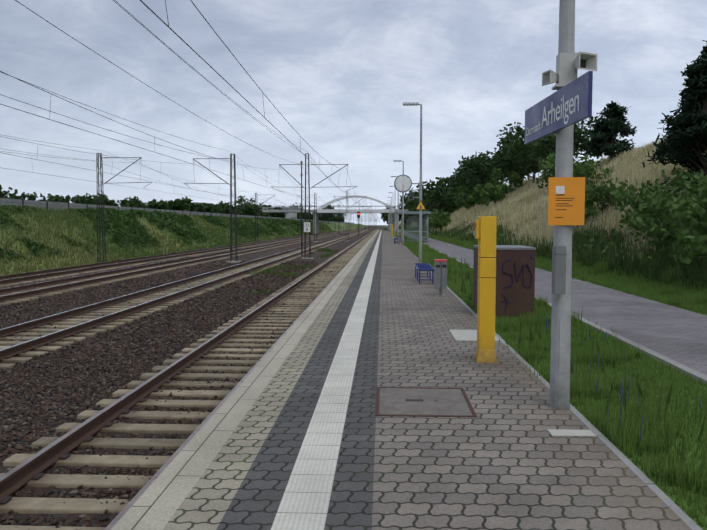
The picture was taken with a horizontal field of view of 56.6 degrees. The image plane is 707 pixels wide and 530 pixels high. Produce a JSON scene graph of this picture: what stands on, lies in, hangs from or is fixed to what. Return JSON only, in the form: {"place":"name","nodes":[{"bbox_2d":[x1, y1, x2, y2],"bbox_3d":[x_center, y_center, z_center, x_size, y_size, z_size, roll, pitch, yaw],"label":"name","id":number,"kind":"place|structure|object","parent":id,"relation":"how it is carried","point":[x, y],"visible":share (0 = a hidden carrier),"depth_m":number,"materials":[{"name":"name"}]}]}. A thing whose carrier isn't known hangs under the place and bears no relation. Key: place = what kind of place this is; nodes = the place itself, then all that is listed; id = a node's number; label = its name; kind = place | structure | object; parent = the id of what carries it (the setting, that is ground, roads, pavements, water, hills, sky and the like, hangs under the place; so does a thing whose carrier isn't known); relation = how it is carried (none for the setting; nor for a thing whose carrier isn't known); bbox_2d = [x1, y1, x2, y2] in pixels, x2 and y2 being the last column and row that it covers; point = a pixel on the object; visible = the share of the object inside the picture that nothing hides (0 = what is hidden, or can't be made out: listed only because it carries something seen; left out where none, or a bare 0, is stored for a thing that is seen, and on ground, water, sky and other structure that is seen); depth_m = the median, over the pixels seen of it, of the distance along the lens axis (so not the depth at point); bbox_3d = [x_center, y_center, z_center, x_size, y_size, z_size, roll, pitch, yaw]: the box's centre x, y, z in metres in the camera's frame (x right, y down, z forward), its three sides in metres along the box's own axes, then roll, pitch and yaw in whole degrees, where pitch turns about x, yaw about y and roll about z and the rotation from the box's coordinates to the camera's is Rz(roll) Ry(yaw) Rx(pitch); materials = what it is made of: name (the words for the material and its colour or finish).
{"place":"outdoors","nodes":[
{"label":"outdoors","id":0,"kind":"place"},
{"bbox_2d":[0,210,365,275],"bbox_3d":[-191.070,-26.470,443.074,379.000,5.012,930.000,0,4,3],"label":"grassy embankment","id":1,"kind":"structure","parent":0,"point":[332,226],"depth_m":56.66,"materials":[{"name":"green plant"}]},
{"bbox_2d":[0,198,354,223],"bbox_3d":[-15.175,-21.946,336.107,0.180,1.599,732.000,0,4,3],"label":"noise barrier wall","id":2,"kind":"structure","parent":1,"relation":"on","point":[48,204],"depth_m":66.59,"materials":[{"name":"concrete"}]},
{"bbox_2d":[0,135,706,529],"bbox_3d":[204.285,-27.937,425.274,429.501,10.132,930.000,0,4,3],"label":"embankment terrain","id":3,"kind":"structure","parent":0,"point":[644,413],"depth_m":16.44,"materials":[{"name":"green plant"}]},
{"bbox_2d":[0,40,706,278],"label":"tree branches","id":4,"kind":"object","parent":3,"relation":"on","point":[477,180],"visible":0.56,"depth_m":54.18,"materials":[{"name":"green plant"}]},
{"bbox_2d":[398,211,432,242],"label":"waiting shelter","id":5,"kind":"object","parent":3,"relation":"on","point":[411,231],"visible":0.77,"depth_m":65.55,"materials":[{"name":"glass"}]},
{"bbox_2d":[473,245,535,318],"bbox_3d":[2.952,0.326,13.001,0.974,1.390,1.444,0,4,3],"label":"utility cabinet","id":6,"kind":"object","parent":3,"relation":"on","point":[515,277],"visible":0.73,"depth_m":12.31,"materials":[{"name":"brown plastic"}]},
{"bbox_2d":[0,0,706,224],"label":"sky","id":7,"kind":"structure","parent":0,"point":[341,73],"materials":[{"name":"grey"}]},
{"bbox_2d":[365,225,387,229],"bbox_3d":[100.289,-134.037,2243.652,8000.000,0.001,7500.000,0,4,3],"label":"ground","id":8,"kind":"structure","parent":0,"point":[383,227],"depth_m":1294.33,"materials":[{"name":"soil"}]},
{"bbox_2d":[0,227,380,529],"bbox_3d":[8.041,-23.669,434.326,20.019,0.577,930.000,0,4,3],"label":"ballast gravel","id":9,"kind":"structure","parent":8,"relation":"on","point":[47,394],"depth_m":13.04,"materials":[{"name":"stone"}]},
{"bbox_2d":[0,0,377,262],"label":"overhead catenary lines","id":10,"kind":"object","parent":9,"relation":"on","point":[306,226],"visible":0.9,"depth_m":48.83,"materials":[{"name":"metal"}]},
{"bbox_2d":[0,229,379,529],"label":"railway sleepers","id":11,"kind":"object","parent":9,"relation":"on","point":[26,505],"visible":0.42,"depth_m":12.13,"materials":[{"name":"concrete"}]},
{"bbox_2d":[0,227,380,529],"bbox_3d":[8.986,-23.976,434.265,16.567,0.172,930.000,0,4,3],"label":"railway rails","id":12,"kind":"object","parent":9,"relation":"on","point":[17,477],"visible":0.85,"depth_m":17.89,"materials":[{"name":"metal"}]},
{"bbox_2d":[143,202,300,218],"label":"distant buildings","id":13,"kind":"structure","parent":8,"relation":"on","point":[291,215],"depth_m":233.87,"materials":[{"name":"grey concrete"}]},
{"bbox_2d":[207,195,427,233],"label":"arch bridge","id":14,"kind":"structure","parent":8,"relation":"on","point":[321,210],"depth_m":195.80,"materials":[{"name":"white metal"}]},
{"bbox_2d":[325,212,376,236],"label":"signal gantry","id":15,"kind":"object","parent":8,"relation":"on","point":[358,215],"visible":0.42,"depth_m":149.68,"materials":[{"name":"metal"}]},
{"bbox_2d":[111,230,702,529],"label":"platform paving","id":16,"kind":"structure","parent":8,"relation":"on","point":[308,432],"depth_m":5.14,"materials":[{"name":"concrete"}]},
{"bbox_2d":[386,203,389,231],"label":"platform lamp","id":17,"kind":"object","parent":16,"relation":"on","point":[389,216],"visible":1,"depth_m":170.14,"materials":[{"name":"metal"}]},
{"bbox_2d":[387,197,391,223],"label":"platform lamp","id":18,"kind":"object","parent":16,"relation":"on","point":[391,208],"visible":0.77,"depth_m":132.18,"materials":[{"name":"metal"}]},
{"bbox_2d":[390,201,390,231],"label":"platform lamp","id":19,"kind":"object","parent":16,"relation":"on","point":[390,216],"visible":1,"depth_m":151.20,"materials":[{"name":"metal"}]},
{"bbox_2d":[391,176,398,237],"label":"platform lamp","id":20,"kind":"object","parent":16,"relation":"on","point":[398,214],"visible":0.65,"depth_m":75.51,"materials":[{"name":"metal"}]},
{"bbox_2d":[393,160,403,244],"bbox_3d":[3.920,-5.419,57.043,0.925,7.320,0.260,0,4,3],"label":"platform lamp","id":21,"kind":"object","parent":16,"relation":"on","point":[402,206],"visible":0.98,"depth_m":57.03,"materials":[{"name":"metal"}]},
{"bbox_2d":[394,102,425,261],"bbox_3d":[2.629,-3.784,30.307,1.498,7.320,0.295,0,4,3],"label":"platform lamp","id":22,"kind":"object","parent":16,"relation":"on","point":[403,183],"visible":1,"depth_m":30.26,"materials":[{"name":"metal"}]},
{"bbox_2d":[414,263,433,283],"bbox_3d":[2.194,0.256,20.462,0.506,0.458,2.836,0,4,3],"label":"platform bench","id":23,"kind":"object","parent":16,"relation":"on","point":[427,267],"visible":0.94,"depth_m":20.34,"materials":[{"name":"blue metal"}]},
{"bbox_2d":[375,387,476,416],"bbox_3d":[0.680,1.337,6.460,0.920,0.010,1.050,0,4,3],"label":"manhole cover","id":24,"kind":"object","parent":16,"relation":"on","point":[423,401],"visible":0.98,"depth_m":6.40,"materials":[{"name":"grey concrete"}]},
{"bbox_2d":[434,259,446,295],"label":"litter bins","id":25,"kind":"object","parent":16,"relation":"on","point":[440,275],"visible":1,"depth_m":15.93,"materials":[{"name":"metal"}]},
{"bbox_2d":[470,216,500,363],"bbox_3d":[1.687,0.306,8.323,0.341,1.840,0.341,0,4,3],"label":"ticket validator post","id":26,"kind":"object","parent":16,"relation":"on","point":[484,232],"visible":1,"depth_m":8.23,"materials":[{"name":"yellow metal"}]},
{"bbox_2d":[449,330,595,436],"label":"pale slabs","id":27,"kind":"structure","parent":16,"relation":"on","point":[464,335],"depth_m":5.54,"materials":[{"name":"grey concrete"}]},
{"bbox_2d":[524,0,596,409],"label":"station sign pole","id":28,"kind":"object","parent":16,"relation":"on","point":[564,108],"visible":1,"depth_m":6.03,"materials":[{"name":"metal"}]},
{"bbox_2d":[386,226,706,384],"bbox_3d":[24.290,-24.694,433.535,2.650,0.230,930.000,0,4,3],"label":"foot path","id":29,"kind":"structure","parent":0,"point":[673,336],"depth_m":12.04,"materials":[{"name":"grey asphalt"}]}
]}

